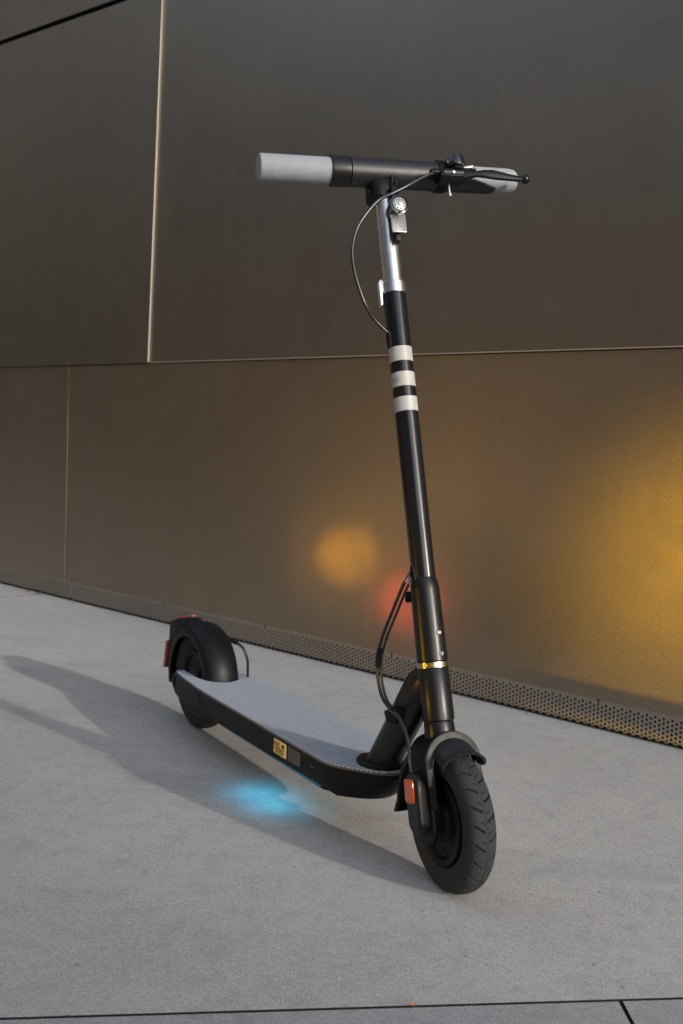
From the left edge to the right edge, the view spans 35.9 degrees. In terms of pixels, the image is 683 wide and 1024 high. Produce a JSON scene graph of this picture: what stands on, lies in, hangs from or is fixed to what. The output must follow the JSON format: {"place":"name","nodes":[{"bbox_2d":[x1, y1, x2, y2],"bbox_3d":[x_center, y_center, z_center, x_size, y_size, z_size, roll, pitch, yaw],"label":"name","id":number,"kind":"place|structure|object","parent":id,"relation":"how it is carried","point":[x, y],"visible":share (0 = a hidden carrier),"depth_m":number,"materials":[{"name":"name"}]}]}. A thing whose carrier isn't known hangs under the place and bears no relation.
{"place":"outdoors","nodes":[
{"label":"outdoors","id":0,"kind":"place"},
{"bbox_2d":[0,583,682,1019],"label":"pavement","id":1,"kind":"structure","parent":0,"point":[160,853],"depth_m":1.56,"materials":[{"name":"concrete"}]},
{"bbox_2d":[0,0,682,748],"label":"wall","id":2,"kind":"structure","parent":1,"relation":"on","point":[196,408],"depth_m":2.84,"materials":[{"name":"brown metal"}]},
{"bbox_2d":[163,153,529,894],"bbox_3d":[-0.098,-0.044,1.832,0.393,1.074,1.130,-1,5,-43],"label":"electric scooter","id":3,"kind":"object","parent":1,"relation":"on","point":[433,779],"visible":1,"depth_m":1.58,"materials":[{"name":"metal"}]},
{"bbox_2d":[0,999,682,1023],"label":"pavement","id":4,"kind":"structure","parent":0,"point":[656,1012],"depth_m":1.15,"materials":[{"name":"concrete"}]},
{"bbox_2d":[619,1002,632,1023],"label":"floor joint","id":5,"kind":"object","parent":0,"point":[625,1012],"depth_m":1.18,"materials":[{"name":"black"}]}
]}

